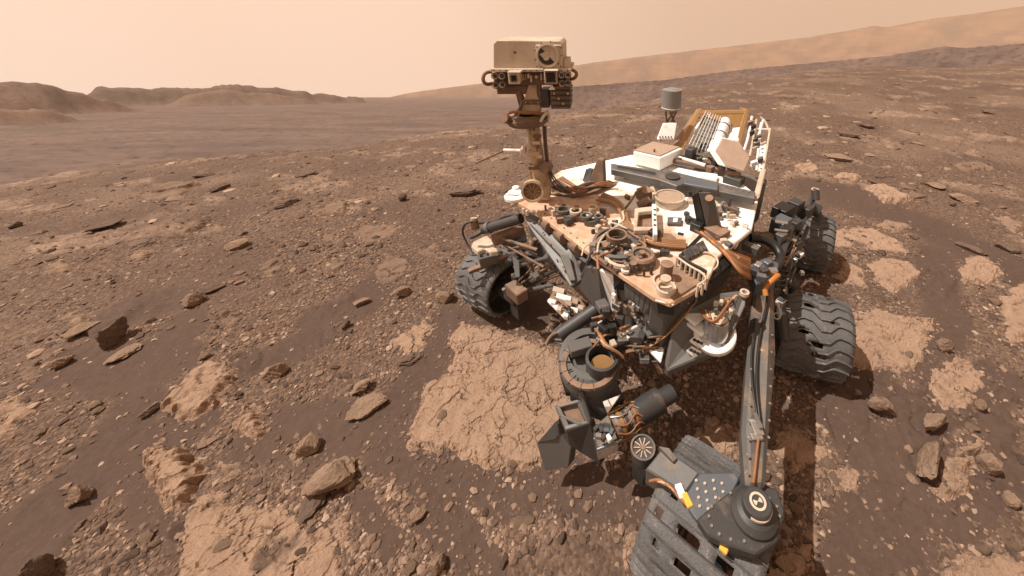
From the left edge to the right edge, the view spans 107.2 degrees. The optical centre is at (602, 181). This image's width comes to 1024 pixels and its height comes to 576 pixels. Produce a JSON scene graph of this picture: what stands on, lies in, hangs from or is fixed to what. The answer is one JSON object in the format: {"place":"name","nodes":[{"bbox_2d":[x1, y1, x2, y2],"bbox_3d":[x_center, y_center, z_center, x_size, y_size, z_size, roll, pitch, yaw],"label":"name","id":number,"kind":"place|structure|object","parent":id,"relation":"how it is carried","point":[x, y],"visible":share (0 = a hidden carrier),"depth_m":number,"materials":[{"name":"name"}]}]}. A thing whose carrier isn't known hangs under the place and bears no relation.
{"place":"outdoors","nodes":[
{"label":"outdoors","id":0,"kind":"place"},
{"bbox_2d":[0,6,1023,575],"bbox_3d":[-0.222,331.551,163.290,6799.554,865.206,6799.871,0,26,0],"label":"ground","id":1,"kind":"structure","parent":0,"point":[60,134],"depth_m":3.77,"materials":[{"name":"soil"}]},
{"bbox_2d":[8,221,22,228],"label":"stone","id":2,"kind":"object","parent":1,"relation":"on","point":[17,224],"visible":0.95,"depth_m":4.67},
{"bbox_2d":[0,394,36,438],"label":"bedrock outcrop","id":3,"kind":"object","parent":1,"relation":"on","point":[15,411],"visible":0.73,"depth_m":2.37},
{"bbox_2d":[19,366,41,380],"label":"bedrock outcrop","id":4,"kind":"object","parent":1,"relation":"on","point":[29,373],"visible":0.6,"depth_m":2.64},
{"bbox_2d":[16,553,55,575],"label":"rock","id":5,"kind":"object","parent":1,"relation":"on","point":[43,565],"visible":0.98,"depth_m":1.68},
{"bbox_2d":[34,428,47,436],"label":"stone","id":6,"kind":"object","parent":1,"relation":"on","point":[40,432],"visible":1,"depth_m":2.27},
{"bbox_2d":[42,261,76,274],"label":"bedrock outcrop","id":7,"kind":"object","parent":1,"relation":"on","point":[60,267],"visible":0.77,"depth_m":3.74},
{"bbox_2d":[49,356,72,368],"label":"rock","id":8,"kind":"object","parent":1,"relation":"on","point":[58,362],"visible":1,"depth_m":2.68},
{"bbox_2d":[61,446,74,454],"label":"stone","id":9,"kind":"object","parent":1,"relation":"on","point":[66,450],"visible":1,"depth_m":2.18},
{"bbox_2d":[56,310,90,325],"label":"bedrock outcrop","id":10,"kind":"object","parent":1,"relation":"on","point":[78,318],"visible":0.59,"depth_m":3.11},
{"bbox_2d":[64,484,93,506],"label":"rock","id":11,"kind":"object","parent":1,"relation":"on","point":[77,493],"visible":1,"depth_m":1.95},
{"bbox_2d":[59,321,100,338],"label":"rock","id":12,"kind":"object","parent":1,"relation":"on","point":[77,329],"visible":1,"depth_m":2.94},
{"bbox_2d":[74,518,86,528],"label":"stone","id":13,"kind":"object","parent":1,"relation":"on","point":[79,524],"visible":1,"depth_m":1.88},
{"bbox_2d":[87,400,101,409],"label":"stone","id":14,"kind":"object","parent":1,"relation":"on","point":[94,404],"visible":0.95,"depth_m":2.42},
{"bbox_2d":[82,217,123,232],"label":"rock","id":15,"kind":"object","parent":1,"relation":"on","point":[105,225],"visible":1,"depth_m":4.45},
{"bbox_2d":[94,316,129,350],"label":"rock","id":16,"kind":"object","parent":1,"relation":"on","point":[113,333],"visible":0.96,"depth_m":2.86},
{"bbox_2d":[102,343,141,364],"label":"rock","id":17,"kind":"object","parent":1,"relation":"on","point":[126,351],"visible":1,"depth_m":2.77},
{"bbox_2d":[116,548,140,565],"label":"stone","id":18,"kind":"object","parent":1,"relation":"on","point":[132,554],"visible":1,"depth_m":1.77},
{"bbox_2d":[127,250,154,259],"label":"bedrock outcrop","id":19,"kind":"object","parent":1,"relation":"on","point":[139,254],"visible":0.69,"depth_m":3.90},
{"bbox_2d":[136,529,153,545],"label":"stone","id":20,"kind":"object","parent":1,"relation":"on","point":[147,535],"visible":1,"depth_m":1.83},
{"bbox_2d":[136,402,160,417],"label":"rock","id":21,"kind":"object","parent":1,"relation":"on","point":[149,410],"visible":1,"depth_m":2.38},
{"bbox_2d":[137,188,191,202],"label":"bedrock outcrop","id":22,"kind":"object","parent":1,"relation":"on","point":[157,196],"visible":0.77,"depth_m":5.46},
{"bbox_2d":[146,181,199,192],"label":"bedrock outcrop","id":23,"kind":"object","parent":1,"relation":"on","point":[163,187],"visible":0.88,"depth_m":5.75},
{"bbox_2d":[142,445,207,511],"bbox_3d":[-2.436,1.623,2.096,0.685,0.144,0.296,12,29,24],"label":"bedrock outcrop","id":24,"kind":"object","parent":1,"relation":"on","point":[174,475],"visible":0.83,"depth_m":2.04,"materials":[{"name":"stone"}]},
{"bbox_2d":[158,216,212,241],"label":"bedrock outcrop","id":25,"kind":"object","parent":1,"relation":"on","point":[185,230],"visible":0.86,"depth_m":4.30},
{"bbox_2d":[181,291,203,306],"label":"rock","id":26,"kind":"object","parent":1,"relation":"on","point":[196,298],"visible":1,"depth_m":3.22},
{"bbox_2d":[158,359,237,421],"bbox_3d":[-2.712,1.410,2.533,0.498,0.138,0.508,0,26,0],"label":"bedrock outcrop","id":27,"kind":"object","parent":1,"relation":"on","point":[193,395],"visible":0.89,"depth_m":2.46,"materials":[{"name":"stone"}]},
{"bbox_2d":[192,172,214,176],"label":"rock","id":28,"kind":"object","parent":1,"relation":"on","point":[204,174],"visible":0.99,"depth_m":6.35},
{"bbox_2d":[197,352,210,360],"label":"stone","id":29,"kind":"object","parent":1,"relation":"on","point":[203,356],"visible":1,"depth_m":2.75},
{"bbox_2d":[201,283,225,294],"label":"rock","id":30,"kind":"object","parent":1,"relation":"on","point":[211,289],"visible":1,"depth_m":3.38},
{"bbox_2d":[208,183,230,191],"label":"rock","id":31,"kind":"object","parent":1,"relation":"on","point":[218,187],"visible":1,"depth_m":5.58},
{"bbox_2d":[215,309,241,327],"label":"bedrock outcrop","id":32,"kind":"object","parent":1,"relation":"on","point":[231,321],"visible":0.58,"depth_m":3.08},
{"bbox_2d":[221,462,244,484],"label":"bedrock outcrop","id":33,"kind":"object","parent":1,"relation":"on","point":[231,473],"visible":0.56,"depth_m":2.08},
{"bbox_2d":[224,238,248,250],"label":"rock","id":34,"kind":"object","parent":1,"relation":"on","point":[236,244],"visible":1,"depth_m":3.97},
{"bbox_2d":[232,402,265,439],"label":"bedrock outcrop","id":35,"kind":"object","parent":1,"relation":"on","point":[248,422],"visible":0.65,"depth_m":2.31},
{"bbox_2d":[179,490,348,575],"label":"bedrock outcrop","id":36,"kind":"object","parent":1,"relation":"on","point":[206,531],"visible":0.89,"depth_m":1.81,"materials":[{"name":"stone"}]},
{"bbox_2d":[212,537,232,552],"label":"stone","id":37,"kind":"object","parent":36,"relation":"on","point":[221,544],"visible":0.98,"depth_m":1.80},
{"bbox_2d":[258,257,285,277],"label":"bedrock outcrop","id":38,"kind":"object","parent":1,"relation":"on","point":[270,266],"visible":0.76,"depth_m":3.68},
{"bbox_2d":[262,362,288,380],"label":"rock","id":39,"kind":"object","parent":1,"relation":"on","point":[274,371],"visible":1,"depth_m":2.60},
{"bbox_2d":[273,198,297,208],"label":"rock","id":40,"kind":"object","parent":1,"relation":"on","point":[286,203],"visible":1,"depth_m":4.91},
{"bbox_2d":[284,438,306,466],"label":"bedrock outcrop","id":41,"kind":"object","parent":1,"relation":"on","point":[293,459],"visible":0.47,"depth_m":2.16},
{"bbox_2d":[294,547,306,555],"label":"stone","id":42,"kind":"object","parent":1,"relation":"on","point":[300,551],"visible":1,"depth_m":1.78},
{"bbox_2d":[295,170,316,177],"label":"rock","id":43,"kind":"object","parent":1,"relation":"on","point":[306,173],"visible":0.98,"depth_m":6.00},
{"bbox_2d":[295,433,321,457],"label":"rock","id":44,"kind":"object","parent":1,"relation":"on","point":[309,444],"visible":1,"depth_m":2.16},
{"bbox_2d":[301,456,355,497],"bbox_3d":[-1.504,1.617,2.029,0.251,0.144,0.175,-14,30,-26],"label":"rock","id":45,"kind":"object","parent":1,"relation":"on","point":[339,473],"visible":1,"depth_m":1.99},
{"bbox_2d":[311,201,347,216],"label":"bedrock outcrop","id":46,"kind":"object","parent":1,"relation":"on","point":[334,208],"visible":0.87,"depth_m":4.70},
{"bbox_2d":[320,258,346,271],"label":"bedrock outcrop","id":47,"kind":"object","parent":1,"relation":"on","point":[336,264],"visible":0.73,"depth_m":3.71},
{"bbox_2d":[352,297,369,306],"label":"rock","id":48,"kind":"object","parent":1,"relation":"on","point":[359,302],"visible":1,"depth_m":3.23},
{"bbox_2d":[351,377,371,394],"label":"rock","id":49,"kind":"object","parent":1,"relation":"on","point":[361,386],"visible":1,"depth_m":2.51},
{"bbox_2d":[345,392,388,419],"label":"rock","id":50,"kind":"object","parent":1,"relation":"on","point":[364,406],"visible":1,"depth_m":2.40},
{"bbox_2d":[353,224,399,242],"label":"bedrock outcrop","id":51,"kind":"object","parent":1,"relation":"on","point":[365,231],"visible":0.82,"depth_m":4.25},
{"bbox_2d":[374,253,411,284],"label":"bedrock outcrop","id":52,"kind":"object","parent":1,"relation":"on","point":[384,276],"visible":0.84,"depth_m":3.65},
{"bbox_2d":[390,486,408,500],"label":"bedrock outcrop","id":53,"kind":"object","parent":1,"relation":"on","point":[394,495],"visible":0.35,"depth_m":1.99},
{"bbox_2d":[392,286,410,296],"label":"rock","id":54,"kind":"object","parent":1,"relation":"on","point":[405,291],"visible":1,"depth_m":3.32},
{"bbox_2d":[397,352,422,365],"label":"rock","id":55,"kind":"object","parent":1,"relation":"on","point":[411,358],"visible":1,"depth_m":2.73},
{"bbox_2d":[390,320,432,354],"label":"bedrock outcrop","id":56,"kind":"object","parent":1,"relation":"on","point":[412,340],"visible":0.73,"depth_m":2.90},
{"bbox_2d":[409,507,426,522],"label":"rock","id":57,"kind":"object","parent":1,"relation":"on","point":[416,514],"visible":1,"depth_m":1.90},
{"bbox_2d":[428,552,446,575],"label":"rock","id":58,"kind":"object","parent":1,"relation":"on","point":[437,565],"visible":1,"depth_m":1.71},
{"bbox_2d":[419,243,457,257],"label":"bedrock outcrop","id":59,"kind":"object","parent":1,"relation":"on","point":[431,251],"visible":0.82,"depth_m":3.93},
{"bbox_2d":[435,291,453,303],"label":"rock","id":60,"kind":"object","parent":1,"relation":"on","point":[443,297],"visible":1,"depth_m":3.24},
{"bbox_2d":[449,187,481,195],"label":"rock","id":61,"kind":"object","parent":1,"relation":"on","point":[465,191],"visible":1,"depth_m":5.04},
{"bbox_2d":[406,321,570,471],"bbox_3d":[-0.673,1.410,2.586,1.210,0.101,1.160,0,26,0],"label":"bedrock outcrop","id":62,"kind":"object","parent":1,"relation":"on","point":[498,382],"visible":0.87,"depth_m":2.44,"materials":[{"name":"stone"}]},
{"bbox_2d":[437,410,446,418],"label":"stone","id":63,"kind":"object","parent":62,"relation":"on","point":[442,414],"visible":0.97,"depth_m":2.36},
{"bbox_2d":[0,64,1023,286],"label":"scattered stones","id":64,"kind":"object","parent":1,"relation":"on","point":[590,153],"visible":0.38,"depth_m":6.63,"materials":[{"name":"stone"}]},
{"bbox_2d":[513,516,524,529],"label":"stone","id":65,"kind":"object","parent":1,"relation":"on","point":[518,521],"visible":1,"depth_m":1.88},
{"bbox_2d":[559,531,565,543],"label":"stone","id":66,"kind":"object","parent":1,"relation":"on","point":[562,537],"visible":1,"depth_m":1.83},
{"bbox_2d":[622,531,637,570],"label":"bedrock outcrop","id":67,"kind":"object","parent":1,"relation":"on","point":[630,540],"visible":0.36,"depth_m":1.80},
{"bbox_2d":[454,36,856,575],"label":"mars rover","id":68,"kind":"object","parent":1,"relation":"on","point":[637,249],"visible":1,"depth_m":2.15,"materials":[{"name":"grey metal"}]},
{"bbox_2d":[694,416,739,459],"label":"bedrock outcrop","id":69,"kind":"object","parent":1,"relation":"on","point":[723,438],"visible":0.52,"depth_m":2.24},
{"bbox_2d":[766,542,812,575],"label":"bedrock outcrop","id":70,"kind":"object","parent":1,"relation":"on","point":[789,561],"visible":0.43,"depth_m":1.74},
{"bbox_2d":[773,423,830,473],"bbox_3d":[1.188,1.607,2.196,0.376,0.088,0.375,16,30,29],"label":"bedrock outcrop","id":71,"kind":"object","parent":1,"relation":"on","point":[796,448],"visible":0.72,"depth_m":2.19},
{"bbox_2d":[794,162,818,171],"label":"bedrock outcrop","id":72,"kind":"object","parent":1,"relation":"on","point":[807,167],"visible":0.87,"depth_m":5.86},
{"bbox_2d":[829,471,839,485],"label":"stone","id":73,"kind":"object","parent":1,"relation":"on","point":[833,475],"visible":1,"depth_m":2.05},
{"bbox_2d":[823,153,852,161],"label":"rock","id":74,"kind":"object","parent":1,"relation":"on","point":[838,157],"visible":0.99,"depth_m":6.16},
{"bbox_2d":[827,466,860,492],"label":"bedrock outcrop","id":75,"kind":"object","parent":1,"relation":"on","point":[848,478],"visible":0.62,"depth_m":2.06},
{"bbox_2d":[830,172,859,181],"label":"bedrock outcrop","id":76,"kind":"object","parent":1,"relation":"on","point":[849,176],"visible":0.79,"depth_m":5.54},
{"bbox_2d":[837,131,859,136],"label":"rock","id":77,"kind":"object","parent":1,"relation":"on","point":[845,133],"visible":0.99,"depth_m":7.26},
{"bbox_2d":[831,261,868,288],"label":"bedrock outcrop","id":78,"kind":"object","parent":1,"relation":"on","point":[848,272],"visible":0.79,"depth_m":3.58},
{"bbox_2d":[856,123,875,127],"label":"rock","id":79,"kind":"object","parent":1,"relation":"on","point":[866,125],"visible":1,"depth_m":7.84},
{"bbox_2d":[835,228,907,253],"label":"bedrock outcrop","id":80,"kind":"object","parent":1,"relation":"on","point":[887,243],"visible":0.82,"depth_m":4.08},
{"bbox_2d":[867,396,893,410],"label":"rock","id":81,"kind":"object","parent":1,"relation":"on","point":[875,403],"visible":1,"depth_m":2.33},
{"bbox_2d":[865,183,912,204],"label":"bedrock outcrop","id":82,"kind":"object","parent":1,"relation":"on","point":[883,193],"visible":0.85,"depth_m":4.95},
{"bbox_2d":[852,308,933,374],"bbox_3d":[2.239,1.238,2.943,1.177,0.110,0.592,-22,34,-37],"label":"bedrock outcrop","id":83,"kind":"object","parent":1,"relation":"on","point":[893,335],"visible":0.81,"depth_m":2.88,"materials":[{"name":"stone"}]},
{"bbox_2d":[876,219,909,232],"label":"bedrock outcrop","id":84,"kind":"object","parent":1,"relation":"on","point":[899,226],"visible":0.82,"depth_m":4.36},
{"bbox_2d":[866,258,920,292],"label":"bedrock outcrop","id":85,"kind":"object","parent":1,"relation":"on","point":[892,274],"visible":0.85,"depth_m":3.57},
{"bbox_2d":[906,473,918,484],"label":"rock","id":86,"kind":"object","parent":1,"relation":"on","point":[912,478],"visible":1,"depth_m":2.04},
{"bbox_2d":[916,441,940,479],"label":"rock","id":87,"kind":"object","parent":1,"relation":"on","point":[928,458],"visible":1,"depth_m":2.04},
{"bbox_2d":[925,182,945,188],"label":"rock","id":88,"kind":"object","parent":1,"relation":"on","point":[936,185],"visible":1,"depth_m":5.23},
{"bbox_2d":[924,413,947,431],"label":"rock","id":89,"kind":"object","parent":1,"relation":"on","point":[933,422],"visible":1,"depth_m":2.25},
{"bbox_2d":[936,338,952,351],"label":"rock","id":90,"kind":"object","parent":1,"relation":"on","point":[944,344],"visible":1,"depth_m":2.77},
{"bbox_2d":[928,355,984,409],"bbox_3d":[2.448,1.410,2.584,0.706,0.113,0.351,-12,29,-24],"label":"bedrock outcrop","id":91,"kind":"object","parent":1,"relation":"on","point":[944,386],"visible":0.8,"depth_m":2.55,"materials":[{"name":"stone"}]},
{"bbox_2d":[928,439,986,501],"bbox_3d":[2.058,1.630,2.100,0.669,0.129,0.199,-12,29,-24],"label":"bedrock outcrop","id":92,"kind":"object","parent":1,"relation":"on","point":[957,473],"visible":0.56,"depth_m":2.06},
{"bbox_2d":[950,193,977,202],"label":"rock","id":93,"kind":"object","parent":1,"relation":"on","point":[963,198],"visible":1,"depth_m":4.90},
{"bbox_2d":[955,241,988,255],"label":"rock","id":94,"kind":"object","parent":1,"relation":"on","point":[973,249],"visible":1,"depth_m":3.92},
{"bbox_2d":[964,421,980,431],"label":"stone","id":95,"kind":"object","parent":1,"relation":"on","point":[969,426],"visible":1,"depth_m":2.28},
{"bbox_2d":[954,161,994,171],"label":"bedrock outcrop","id":96,"kind":"object","parent":1,"relation":"on","point":[973,166],"visible":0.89,"depth_m":5.86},
{"bbox_2d":[974,399,987,411],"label":"rock","id":97,"kind":"object","parent":1,"relation":"on","point":[981,405],"visible":1,"depth_m":2.37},
{"bbox_2d":[959,255,1003,286],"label":"bedrock outcrop","id":98,"kind":"object","parent":1,"relation":"on","point":[979,270],"visible":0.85,"depth_m":3.57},
{"bbox_2d":[941,553,1023,575],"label":"bedrock outcrop","id":99,"kind":"object","parent":1,"relation":"on","point":[994,564],"visible":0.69,"depth_m":1.73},
{"bbox_2d":[981,109,999,113],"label":"rock","id":100,"kind":"object","parent":1,"relation":"on","point":[990,111],"visible":1,"depth_m":8.94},
{"bbox_2d":[987,298,1002,304],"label":"stone","id":101,"kind":"object","parent":1,"relation":"on","point":[995,301],"visible":0.99,"depth_m":3.24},
{"bbox_2d":[995,242,1021,252],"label":"rock","id":102,"kind":"object","parent":1,"relation":"on","point":[1011,248],"visible":1,"depth_m":3.92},
{"bbox_2d":[995,216,1022,233],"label":"bedrock outcrop","id":103,"kind":"object","parent":1,"relation":"on","point":[1013,228],"visible":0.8,"depth_m":4.36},
{"bbox_2d":[999,284,1023,342],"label":"bedrock outcrop","id":104,"kind":"object","parent":1,"relation":"on","point":[1012,307],"visible":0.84,"depth_m":3.12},
{"bbox_2d":[1001,490,1021,508],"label":"rock","id":105,"kind":"object","parent":1,"relation":"on","point":[1011,500],"visible":1,"depth_m":1.94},
{"bbox_2d":[1007,541,1022,551],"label":"stone","id":106,"kind":"object","parent":1,"relation":"on","point":[1014,546],"visible":1,"depth_m":1.80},
{"bbox_2d":[1017,453,1023,465],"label":"stone","id":107,"kind":"object","parent":1,"relation":"on","point":[1020,458],"visible":1,"depth_m":2.14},
{"bbox_2d":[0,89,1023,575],"bbox_3d":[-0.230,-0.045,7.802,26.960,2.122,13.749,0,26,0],"label":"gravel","id":108,"kind":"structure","parent":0,"point":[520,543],"depth_m":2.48,"materials":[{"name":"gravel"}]},
{"bbox_2d":[90,406,104,414],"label":"stone","id":109,"kind":"object","parent":108,"relation":"on","point":[97,410],"visible":1,"depth_m":2.39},
{"bbox_2d":[146,539,161,549],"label":"stone","id":110,"kind":"object","parent":108,"relation":"on","point":[153,544],"visible":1,"depth_m":1.80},
{"bbox_2d":[297,491,328,525],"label":"rock","id":111,"kind":"object","parent":108,"relation":"on","point":[309,507],"visible":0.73,"depth_m":1.93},
{"bbox_2d":[404,559,417,575],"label":"stone","id":112,"kind":"object","parent":108,"relation":"on","point":[411,566],"visible":1,"depth_m":1.73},
{"bbox_2d":[409,540,415,552],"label":"stone","id":113,"kind":"object","parent":108,"relation":"on","point":[412,546],"visible":1,"depth_m":1.80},
{"bbox_2d":[500,552,507,569],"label":"stone","id":114,"kind":"object","parent":108,"relation":"on","point":[503,560],"visible":1,"depth_m":1.75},
{"bbox_2d":[507,459,517,467],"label":"stone","id":115,"kind":"object","parent":108,"relation":"on","point":[511,463],"visible":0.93,"depth_m":2.12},
{"bbox_2d":[524,515,534,525],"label":"stone","id":116,"kind":"object","parent":108,"relation":"on","point":[529,519],"visible":1,"depth_m":1.89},
{"bbox_2d":[777,458,786,468],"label":"stone","id":117,"kind":"object","parent":108,"relation":"on","point":[782,464],"visible":1,"depth_m":2.11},
{"bbox_2d":[788,501,801,514],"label":"stone","id":118,"kind":"object","parent":108,"relation":"on","point":[795,507],"visible":1,"depth_m":1.93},
{"bbox_2d":[821,456,836,469],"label":"stone","id":119,"kind":"object","parent":108,"relation":"on","point":[828,463],"visible":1,"depth_m":2.11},
{"bbox_2d":[974,542,990,555],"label":"stone","id":120,"kind":"object","parent":108,"relation":"on","point":[983,548],"visible":1,"depth_m":1.78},
{"bbox_2d":[975,452,1003,475],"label":"rock","id":121,"kind":"object","parent":108,"relation":"on","point":[989,463],"visible":1,"depth_m":2.06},
{"bbox_2d":[0,0,1023,96],"label":"sky","id":122,"kind":"structure","parent":0,"point":[343,48],"materials":[{"name":"beige"}]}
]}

